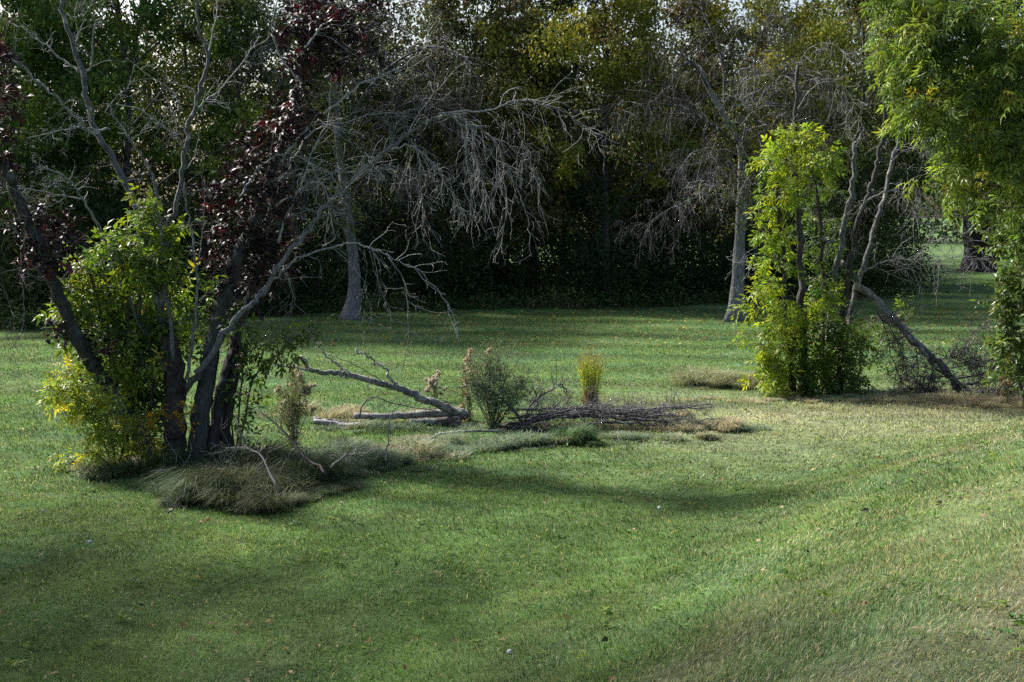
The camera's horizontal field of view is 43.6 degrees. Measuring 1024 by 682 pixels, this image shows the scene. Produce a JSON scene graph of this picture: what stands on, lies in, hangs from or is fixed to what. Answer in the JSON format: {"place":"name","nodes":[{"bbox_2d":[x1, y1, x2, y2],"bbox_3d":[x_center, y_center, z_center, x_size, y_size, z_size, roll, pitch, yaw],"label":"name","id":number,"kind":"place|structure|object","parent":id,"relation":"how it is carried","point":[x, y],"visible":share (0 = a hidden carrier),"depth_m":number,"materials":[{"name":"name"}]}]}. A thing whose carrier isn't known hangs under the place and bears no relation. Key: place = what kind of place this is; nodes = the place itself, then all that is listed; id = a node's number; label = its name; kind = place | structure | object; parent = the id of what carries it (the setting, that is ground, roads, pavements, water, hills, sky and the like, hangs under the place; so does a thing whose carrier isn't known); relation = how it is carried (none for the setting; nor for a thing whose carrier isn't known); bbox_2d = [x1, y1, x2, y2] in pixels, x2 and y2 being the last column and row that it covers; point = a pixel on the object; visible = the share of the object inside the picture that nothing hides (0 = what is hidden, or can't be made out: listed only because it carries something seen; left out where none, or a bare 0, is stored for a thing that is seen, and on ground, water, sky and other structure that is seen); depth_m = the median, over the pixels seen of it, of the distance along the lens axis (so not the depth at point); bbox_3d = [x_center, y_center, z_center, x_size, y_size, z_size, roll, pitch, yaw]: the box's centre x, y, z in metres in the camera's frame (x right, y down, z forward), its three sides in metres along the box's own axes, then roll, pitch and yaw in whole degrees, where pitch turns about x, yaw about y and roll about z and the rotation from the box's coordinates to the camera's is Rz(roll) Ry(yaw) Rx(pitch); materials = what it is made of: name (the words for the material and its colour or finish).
{"place":"outdoors","nodes":[
{"label":"outdoors","id":0,"kind":"place"},
{"bbox_2d":[60,435,393,514],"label":"long grass","id":1,"kind":"structure","parent":0,"point":[239,487],"depth_m":11.29,"materials":[{"name":"plant"}]},
{"bbox_2d":[143,437,225,472],"bbox_3d":[-3.014,1.055,12.250,0.962,0.364,0.505,0,6,0],"label":"fallen stick","id":2,"kind":"object","parent":1,"relation":"on","point":[162,469],"visible":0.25,"depth_m":12.11,"materials":[{"name":"wood"}]},
{"bbox_2d":[0,218,1023,681],"bbox_3d":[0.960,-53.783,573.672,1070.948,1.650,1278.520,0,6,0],"label":"ground","id":3,"kind":"structure","parent":0,"point":[976,292],"depth_m":9.16,"materials":[{"name":"plant"}]},
{"bbox_2d":[0,104,122,326],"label":"undergrowth shrub","id":4,"kind":"object","parent":3,"relation":"on","point":[16,297],"visible":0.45,"depth_m":29.22,"materials":[{"name":"green plant"}]},
{"bbox_2d":[0,0,123,312],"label":"woodland tree","id":5,"kind":"object","parent":3,"relation":"on","point":[43,16],"visible":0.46,"depth_m":29.10,"materials":[{"name":"green plant"}]},
{"bbox_2d":[0,184,160,320],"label":"undergrowth shrub","id":6,"kind":"object","parent":3,"relation":"on","point":[64,273],"visible":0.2,"depth_m":29.19,"materials":[{"name":"green plant"}]},
{"bbox_2d":[0,12,161,463],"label":"leaning tree","id":7,"kind":"object","parent":3,"relation":"on","point":[49,265],"visible":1,"depth_m":12.18,"materials":[{"name":"brown plant"}]},
{"bbox_2d":[0,142,226,312],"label":"undergrowth shrub","id":8,"kind":"object","parent":3,"relation":"on","point":[119,198],"visible":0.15,"depth_m":30.24,"materials":[{"name":"green plant"}]},
{"bbox_2d":[29,349,201,472],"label":"yellowing shrub","id":9,"kind":"object","parent":3,"relation":"on","point":[80,410],"visible":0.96,"depth_m":12.05,"materials":[{"name":"green plant"}]},
{"bbox_2d":[31,175,227,456],"bbox_3d":[-3.779,-0.194,12.836,1.966,2.916,1.475,0,6,0],"label":"leafy shrub","id":10,"kind":"object","parent":3,"relation":"on","point":[125,369],"visible":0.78,"depth_m":12.60,"materials":[{"name":"green plant"}]},
{"bbox_2d":[0,0,268,457],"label":"dead tree","id":11,"kind":"object","parent":3,"relation":"on","point":[174,381],"visible":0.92,"depth_m":12.68,"materials":[{"name":"wood"}]},
{"bbox_2d":[0,0,320,291],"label":"woodland tree","id":12,"kind":"object","parent":3,"relation":"on","point":[101,84],"visible":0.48,"depth_m":31.36,"materials":[{"name":"green plant"}]},
{"bbox_2d":[105,206,229,311],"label":"undergrowth shrub","id":13,"kind":"object","parent":3,"relation":"on","point":[202,262],"visible":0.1,"depth_m":32.06,"materials":[{"name":"green plant"}]},
{"bbox_2d":[156,494,187,519],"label":"weed","id":14,"kind":"object","parent":3,"relation":"on","point":[169,511],"visible":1,"depth_m":9.05,"materials":[{"name":"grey plant"}]},
{"bbox_2d":[125,169,327,316],"bbox_3d":[-7.165,-2.490,32.061,5.261,3.770,5.569,-1,6,-7],"label":"undergrowth shrub","id":15,"kind":"object","parent":3,"relation":"on","point":[189,200],"visible":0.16,"depth_m":31.62,"materials":[{"name":"green plant"}]},
{"bbox_2d":[116,0,365,235],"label":"woodland tree","id":16,"kind":"object","parent":3,"relation":"on","point":[229,5],"visible":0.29,"depth_m":34.11,"materials":[{"name":"green plant"}]},
{"bbox_2d":[188,285,333,453],"bbox_3d":[-2.544,0.299,12.845,1.572,1.763,0.751,3,6,26],"label":"sucker shrub","id":17,"kind":"object","parent":3,"relation":"on","point":[290,346],"visible":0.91,"depth_m":12.78,"materials":[{"name":"green plant"}]},
{"bbox_2d":[188,218,372,314],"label":"undergrowth shrub","id":18,"kind":"object","parent":3,"relation":"on","point":[318,282],"visible":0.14,"depth_m":33.07,"materials":[{"name":"green plant"}]},
{"bbox_2d":[238,382,327,486],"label":"fallen branch","id":19,"kind":"object","parent":3,"relation":"on","point":[303,454],"visible":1,"depth_m":10.44,"materials":[{"name":"wood"}]},
{"bbox_2d":[268,357,318,447],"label":"thistle","id":20,"kind":"object","parent":3,"relation":"on","point":[304,391],"visible":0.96,"depth_m":13.44,"materials":[{"name":"green plant"}]},
{"bbox_2d":[231,169,414,312],"bbox_3d":[-5.167,-2.681,33.769,5.718,3.830,6.052,0,6,0],"label":"undergrowth shrub","id":21,"kind":"object","parent":3,"relation":"on","point":[336,239],"visible":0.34,"depth_m":33.35,"materials":[{"name":"green plant"}]},
{"bbox_2d":[312,418,369,427],"bbox_3d":[-1.949,0.944,14.652,0.681,0.115,0.100,0,6,4],"label":"fallen log","id":22,"kind":"object","parent":3,"relation":"on","point":[324,421],"visible":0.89,"depth_m":14.63,"materials":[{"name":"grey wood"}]},
{"bbox_2d":[242,0,458,295],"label":"woodland tree","id":23,"kind":"object","parent":3,"relation":"on","point":[361,87],"visible":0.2,"depth_m":36.13,"materials":[{"name":"green plant"}]},
{"bbox_2d":[330,440,379,469],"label":"fallen branch","id":24,"kind":"object","parent":3,"relation":"on","point":[349,454],"visible":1,"depth_m":10.65,"materials":[{"name":"wood"}]},
{"bbox_2d":[205,0,507,320],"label":"bare tree","id":25,"kind":"object","parent":3,"relation":"on","point":[350,309],"visible":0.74,"depth_m":29.20,"materials":[{"name":"grey plant"}]},
{"bbox_2d":[271,327,469,420],"bbox_3d":[-1.655,0.371,14.652,2.357,1.164,0.608,0,6,-3],"label":"fallen tree","id":26,"kind":"object","parent":3,"relation":"on","point":[434,402],"visible":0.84,"depth_m":14.70,"materials":[{"name":"wood"}]},
{"bbox_2d":[303,212,452,310],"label":"undergrowth shrub","id":27,"kind":"object","parent":3,"relation":"on","point":[387,285],"visible":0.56,"depth_m":34.04,"materials":[{"name":"green plant"}]},
{"bbox_2d":[380,394,410,461],"bbox_3d":[-1.055,0.795,11.764,0.294,0.633,0.247,0,6,0],"label":"dead sapling","id":28,"kind":"object","parent":3,"relation":"on","point":[388,425],"visible":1,"depth_m":11.73,"materials":[{"name":"wood"}]},
{"bbox_2d":[184,0,618,461],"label":"purple leaf tree","id":29,"kind":"object","parent":3,"relation":"on","point":[312,36],"visible":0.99,"depth_m":12.78,"materials":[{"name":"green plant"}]},
{"bbox_2d":[421,369,447,402],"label":"thistle","id":30,"kind":"object","parent":3,"relation":"on","point":[432,382],"visible":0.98,"depth_m":16.48,"materials":[{"name":"beige plant"}]},
{"bbox_2d":[409,416,461,425],"bbox_3d":[-0.889,0.938,14.861,0.609,0.138,0.135,0,6,0],"label":"fallen log","id":31,"kind":"object","parent":3,"relation":"on","point":[449,421],"visible":0.86,"depth_m":14.81,"materials":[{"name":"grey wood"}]},
{"bbox_2d":[353,403,473,425],"bbox_3d":[-1.117,0.822,14.963,1.451,0.287,0.377,0,6,0],"label":"fallen log","id":32,"kind":"object","parent":31,"relation":"on","point":[411,414],"visible":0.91,"depth_m":14.86,"materials":[{"name":"wood"}]},
{"bbox_2d":[358,155,513,306],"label":"undergrowth shrub","id":33,"kind":"object","parent":3,"relation":"on","point":[413,215],"visible":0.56,"depth_m":34.43,"materials":[{"name":"green plant"}]},
{"bbox_2d":[0,264,890,330],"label":"edge weeds","id":34,"kind":"object","parent":3,"relation":"on","point":[533,301],"visible":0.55,"depth_m":33.49,"materials":[{"name":"green plant"}]},
{"bbox_2d":[339,0,587,295],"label":"woodland tree","id":35,"kind":"object","parent":3,"relation":"on","point":[508,11],"visible":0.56,"depth_m":34.61,"materials":[{"name":"grey plant"}]},
{"bbox_2d":[447,348,479,420],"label":"thistle","id":36,"kind":"object","parent":3,"relation":"on","point":[467,360],"visible":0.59,"depth_m":15.05,"materials":[{"name":"brown plant"}]},
{"bbox_2d":[425,426,504,439],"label":"fallen branch","id":37,"kind":"object","parent":3,"relation":"on","point":[482,430],"visible":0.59,"depth_m":14.09,"materials":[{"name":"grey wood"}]},
{"bbox_2d":[388,227,554,307],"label":"undergrowth shrub","id":38,"kind":"object","parent":3,"relation":"on","point":[470,256],"visible":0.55,"depth_m":34.67,"materials":[{"name":"green plant"}]},
{"bbox_2d":[0,0,955,301],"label":"woodland","id":39,"kind":"object","parent":3,"relation":"on","point":[144,98],"visible":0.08,"depth_m":39.84,"materials":[{"name":"green plant"}]},
{"bbox_2d":[444,360,524,422],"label":"brush branch","id":40,"kind":"object","parent":3,"relation":"on","point":[507,404],"visible":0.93,"depth_m":14.27,"materials":[{"name":"grey plant"}]},
{"bbox_2d":[451,330,537,429],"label":"shrub","id":41,"kind":"object","parent":3,"relation":"on","point":[492,413],"visible":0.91,"depth_m":14.35,"materials":[{"name":"green plant"}]},
{"bbox_2d":[255,399,742,475],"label":"rough grass","id":42,"kind":"structure","parent":3,"relation":"on","point":[418,448],"depth_m":13.43,"materials":[{"name":"plant"}]},
{"bbox_2d":[359,387,436,417],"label":"fallen branch","id":43,"kind":"object","parent":42,"relation":"on","point":[366,400],"visible":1,"depth_m":14.76,"materials":[{"name":"wood"}]},
{"bbox_2d":[547,401,595,427],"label":"brush branch","id":44,"kind":"object","parent":42,"relation":"on","point":[572,415],"visible":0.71,"depth_m":14.35,"materials":[{"name":"brown plant"}]},
{"bbox_2d":[606,393,704,419],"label":"brush branch","id":45,"kind":"object","parent":42,"relation":"on","point":[648,412],"visible":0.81,"depth_m":14.46,"materials":[{"name":"brown plant"}]},
{"bbox_2d":[615,407,704,428],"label":"brush branch","id":46,"kind":"object","parent":42,"relation":"on","point":[667,419],"visible":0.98,"depth_m":14.37,"materials":[{"name":"brown plant"}]},
{"bbox_2d":[626,385,682,417],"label":"brush branch","id":47,"kind":"object","parent":46,"relation":"on","point":[648,405],"visible":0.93,"depth_m":14.44,"materials":[{"name":"brown plant"}]},
{"bbox_2d":[405,134,616,304],"bbox_3d":[0.069,-3.365,35.972,5.805,4.780,6.145,2,6,22],"label":"undergrowth shrub","id":48,"kind":"object","parent":3,"relation":"on","point":[498,260],"visible":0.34,"depth_m":35.09,"materials":[{"name":"green plant"}]},
{"bbox_2d":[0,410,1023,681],"bbox_3d":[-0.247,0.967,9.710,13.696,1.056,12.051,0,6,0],"label":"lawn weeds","id":49,"kind":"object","parent":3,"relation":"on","point":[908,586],"visible":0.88,"depth_m":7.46,"materials":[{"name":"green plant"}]},
{"bbox_2d":[1,294,1023,681],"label":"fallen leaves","id":50,"kind":"object","parent":3,"relation":"on","point":[605,638],"depth_m":10.69,"materials":[{"name":"plant"}]},
{"bbox_2d":[407,0,653,297],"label":"woodland tree","id":51,"kind":"object","parent":3,"relation":"on","point":[483,116],"visible":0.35,"depth_m":35.80,"materials":[{"name":"green plant"}]},
{"bbox_2d":[507,396,569,423],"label":"brush branch","id":52,"kind":"object","parent":3,"relation":"on","point":[535,413],"visible":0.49,"depth_m":14.55,"materials":[{"name":"grey plant"}]},
{"bbox_2d":[519,367,558,424],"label":"brush branch","id":53,"kind":"object","parent":3,"relation":"on","point":[531,385],"visible":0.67,"depth_m":14.71,"materials":[{"name":"brown plant"}]},
{"bbox_2d":[524,363,594,418],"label":"brush branch","id":54,"kind":"object","parent":53,"relation":"on","point":[550,390],"visible":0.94,"depth_m":14.67,"materials":[{"name":"grey plant"}]},
{"bbox_2d":[489,394,598,432],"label":"brush branch","id":55,"kind":"object","parent":3,"relation":"on","point":[509,426],"visible":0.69,"depth_m":14.49,"materials":[{"name":"grey plant"}]},
{"bbox_2d":[530,404,571,432],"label":"brush branch","id":56,"kind":"object","parent":3,"relation":"on","point":[554,424],"visible":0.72,"depth_m":14.39,"materials":[{"name":"brown plant"}]},
{"bbox_2d":[513,401,602,426],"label":"brush branch","id":57,"kind":"object","parent":3,"relation":"on","point":[561,418],"visible":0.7,"depth_m":14.48,"materials":[{"name":"brown plant"}]},
{"bbox_2d":[518,387,593,412],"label":"brush branch","id":58,"kind":"object","parent":57,"relation":"on","point":[555,408],"visible":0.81,"depth_m":14.47,"materials":[{"name":"grey plant"}]},
{"bbox_2d":[488,213,634,307],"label":"undergrowth shrub","id":59,"kind":"object","parent":3,"relation":"on","point":[565,283],"visible":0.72,"depth_m":34.87,"materials":[{"name":"green plant"}]},
{"bbox_2d":[511,390,612,430],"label":"brush branch","id":60,"kind":"object","parent":3,"relation":"on","point":[541,416],"visible":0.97,"depth_m":14.33,"materials":[{"name":"grey plant"}]},
{"bbox_2d":[505,399,554,422],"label":"brush branch","id":61,"kind":"object","parent":60,"relation":"on","point":[546,410],"visible":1,"depth_m":14.30,"materials":[{"name":"grey plant"}]},
{"bbox_2d":[537,421,611,446],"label":"grass tussock","id":62,"kind":"object","parent":3,"relation":"on","point":[583,432],"depth_m":13.43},
{"bbox_2d":[574,343,606,405],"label":"yellow weed","id":63,"kind":"object","parent":3,"relation":"on","point":[587,374],"visible":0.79,"depth_m":15.59,"materials":[{"name":"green plant"}]},
{"bbox_2d":[544,380,643,424],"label":"brush branch","id":64,"kind":"object","parent":3,"relation":"on","point":[581,400],"visible":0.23,"depth_m":14.84,"materials":[{"name":"grey plant"}]},
{"bbox_2d":[505,394,692,429],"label":"brush branch","id":65,"kind":"object","parent":3,"relation":"on","point":[624,414],"visible":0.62,"depth_m":14.59,"materials":[{"name":"grey plant"}]},
{"bbox_2d":[470,0,731,303],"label":"woodland tree","id":66,"kind":"object","parent":3,"relation":"on","point":[607,31],"visible":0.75,"depth_m":33.87,"materials":[{"name":"green plant"}]},
{"bbox_2d":[585,376,635,429],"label":"brush branch","id":67,"kind":"object","parent":3,"relation":"on","point":[611,406],"visible":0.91,"depth_m":14.47,"materials":[{"name":"brown plant"}]},
{"bbox_2d":[509,140,717,307],"bbox_3d":[2.777,-3.286,35.432,6.310,4.697,5.962,5,8,44],"label":"undergrowth shrub","id":68,"kind":"object","parent":3,"relation":"on","point":[591,203],"visible":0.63,"depth_m":34.70,"materials":[{"name":"green plant"}]},
{"bbox_2d":[522,397,705,431],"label":"brush branch","id":69,"kind":"object","parent":3,"relation":"on","point":[600,422],"visible":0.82,"depth_m":14.40,"materials":[{"name":"grey plant"}]},
{"bbox_2d":[537,398,607,425],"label":"brush branch","id":70,"kind":"object","parent":69,"relation":"on","point":[575,413],"visible":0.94,"depth_m":14.38,"materials":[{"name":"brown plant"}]},
{"bbox_2d":[594,394,669,417],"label":"brush branch","id":71,"kind":"object","parent":69,"relation":"on","point":[636,409],"visible":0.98,"depth_m":14.32,"materials":[{"name":"brown plant"}]},
{"bbox_2d":[631,386,712,419],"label":"brush branch","id":72,"kind":"object","parent":69,"relation":"on","point":[685,405],"visible":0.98,"depth_m":14.37,"materials":[{"name":"grey plant"}]},
{"bbox_2d":[661,387,714,414],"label":"brush branch","id":73,"kind":"object","parent":72,"relation":"on","point":[692,404],"visible":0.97,"depth_m":14.38,"materials":[{"name":"grey plant"}]},
{"bbox_2d":[562,402,686,428],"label":"brush branch","id":74,"kind":"object","parent":3,"relation":"on","point":[616,418],"visible":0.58,"depth_m":14.54,"materials":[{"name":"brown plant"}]},
{"bbox_2d":[581,401,669,430],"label":"brush branch","id":75,"kind":"object","parent":3,"relation":"on","point":[624,421],"visible":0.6,"depth_m":14.64,"materials":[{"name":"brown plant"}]},
{"bbox_2d":[563,211,728,305],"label":"undergrowth shrub","id":76,"kind":"object","parent":3,"relation":"on","point":[684,258],"visible":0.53,"depth_m":35.55,"materials":[{"name":"green plant"}]},
{"bbox_2d":[627,401,698,427],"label":"brush branch","id":77,"kind":"object","parent":3,"relation":"on","point":[669,415],"visible":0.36,"depth_m":14.59,"materials":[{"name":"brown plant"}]},
{"bbox_2d":[308,46,1020,242],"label":"distant trees","id":78,"kind":"object","parent":3,"relation":"on","point":[951,228],"depth_m":95.35,"materials":[{"name":"green plant"}]},
{"bbox_2d":[574,0,782,296],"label":"woodland tree","id":79,"kind":"object","parent":3,"relation":"on","point":[707,70],"visible":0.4,"depth_m":36.59,"materials":[{"name":"green plant"}]},
{"bbox_2d":[661,383,718,413],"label":"brush branch","id":80,"kind":"object","parent":3,"relation":"on","point":[689,402],"visible":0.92,"depth_m":14.48,"materials":[{"name":"grey plant"}]},
{"bbox_2d":[609,154,797,303],"bbox_3d":[5.340,-3.373,36.747,5.948,4.606,6.296,2,6,19],"label":"undergrowth shrub","id":81,"kind":"object","parent":3,"relation":"on","point":[723,281],"visible":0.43,"depth_m":35.94,"materials":[{"name":"green plant"}]},
{"bbox_2d":[558,0,861,321],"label":"bare tree","id":82,"kind":"object","parent":3,"relation":"on","point":[739,226],"visible":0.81,"depth_m":28.58,"materials":[{"name":"grey plant"}]},
{"bbox_2d":[684,414,755,432],"bbox_3d":[2.301,0.941,14.345,0.911,0.164,0.773,0,6,0],"label":"straw mound","id":83,"kind":"object","parent":3,"relation":"on","point":[723,423],"visible":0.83,"depth_m":14.26,"materials":[{"name":"beige plant"}]},
{"bbox_2d":[696,419,772,432],"bbox_3d":[2.485,0.953,14.420,1.026,0.125,0.640,0,6,0],"label":"grass mound","id":84,"kind":"object","parent":3,"relation":"on","point":[745,428],"depth_m":14.37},
{"bbox_2d":[680,222,808,298],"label":"undergrowth shrub","id":85,"kind":"object","parent":3,"relation":"on","point":[746,258],"visible":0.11,"depth_m":37.69,"materials":[{"name":"green plant"}]},
{"bbox_2d":[655,0,894,285],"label":"woodland tree","id":86,"kind":"object","parent":3,"relation":"on","point":[821,29],"visible":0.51,"depth_m":35.92,"materials":[{"name":"green plant"}]},
{"bbox_2d":[714,205,862,302],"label":"undergrowth shrub","id":87,"kind":"object","parent":3,"relation":"on","point":[788,279],"visible":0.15,"depth_m":36.92,"materials":[{"name":"green plant"}]},
{"bbox_2d":[727,64,922,397],"bbox_3d":[4.690,-1.429,17.733,3.593,4.665,1.583,-2,6,-23],"label":"lime shrub","id":88,"kind":"object","parent":3,"relation":"on","point":[805,370],"visible":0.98,"depth_m":17.37,"materials":[{"name":"green plant"}]},
{"bbox_2d":[775,215,906,299],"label":"undergrowth shrub","id":89,"kind":"object","parent":3,"relation":"on","point":[857,263],"visible":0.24,"depth_m":37.94,"materials":[{"name":"green plant"}]},
{"bbox_2d":[684,23,1000,389],"bbox_3d":[4.565,-1.781,17.589,4.552,5.022,1.792,0,6,0],"label":"bare stemmed tree","id":90,"kind":"object","parent":3,"relation":"on","point":[842,244],"visible":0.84,"depth_m":17.69,"materials":[{"name":"grey plant"}]},
{"bbox_2d":[682,387,1023,411],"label":"dry grass","id":91,"kind":"structure","parent":3,"relation":"on","point":[952,399],"depth_m":16.66,"materials":[{"name":"plant"}]},
{"bbox_2d":[806,216,927,284],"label":"round shrub","id":92,"kind":"object","parent":3,"relation":"on","point":[878,234],"visible":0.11,"depth_m":42.53,"materials":[{"name":"green plant"}]},
{"bbox_2d":[767,0,969,273],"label":"woodland tree","id":93,"kind":"object","parent":3,"relation":"on","point":[865,116],"visible":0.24,"depth_m":41.95,"materials":[{"name":"green plant"}]},
{"bbox_2d":[789,161,956,296],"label":"undergrowth shrub","id":94,"kind":"object","parent":3,"relation":"on","point":[837,213],"visible":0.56,"depth_m":38.72,"materials":[{"name":"green plant"}]},
{"bbox_2d":[857,220,939,279],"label":"round shrub","id":95,"kind":"object","parent":3,"relation":"on","point":[905,253],"visible":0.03,"depth_m":45.35,"materials":[{"name":"green plant"}]},
{"bbox_2d":[784,0,1023,271],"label":"broad tree","id":96,"kind":"object","parent":3,"relation":"on","point":[980,242],"visible":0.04,"depth_m":48.43,"materials":[{"name":"green plant"}]},
{"bbox_2d":[839,260,1023,393],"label":"leaning log","id":97,"kind":"object","parent":3,"relation":"on","point":[945,371],"visible":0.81,"depth_m":17.54,"materials":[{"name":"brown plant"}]},
{"bbox_2d":[858,0,1023,243],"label":"ash tree","id":98,"kind":"object","parent":3,"relation":"on","point":[945,93],"visible":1,"depth_m":13.41,"materials":[{"name":"green plant"}]},
{"bbox_2d":[968,192,1023,405],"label":"edge shrub","id":99,"kind":"object","parent":3,"relation":"on","point":[1007,337],"visible":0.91,"depth_m":15.08,"materials":[{"name":"green plant"}]},
{"bbox_2d":[988,372,1016,405],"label":"thistle","id":100,"kind":"object","parent":3,"relation":"on","point":[1004,381],"visible":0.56,"depth_m":16.36,"materials":[{"name":"beige plant"}]},
{"bbox_2d":[0,0,1023,217],"label":"sky","id":101,"kind":"structure","parent":0,"point":[800,2],"materials":[{"name":"white"}]},
{"bbox_2d":[658,363,786,389],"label":"pale grass","id":102,"kind":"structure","parent":0,"point":[718,379],"depth_m":18.23,"materials":[{"name":"plant"}]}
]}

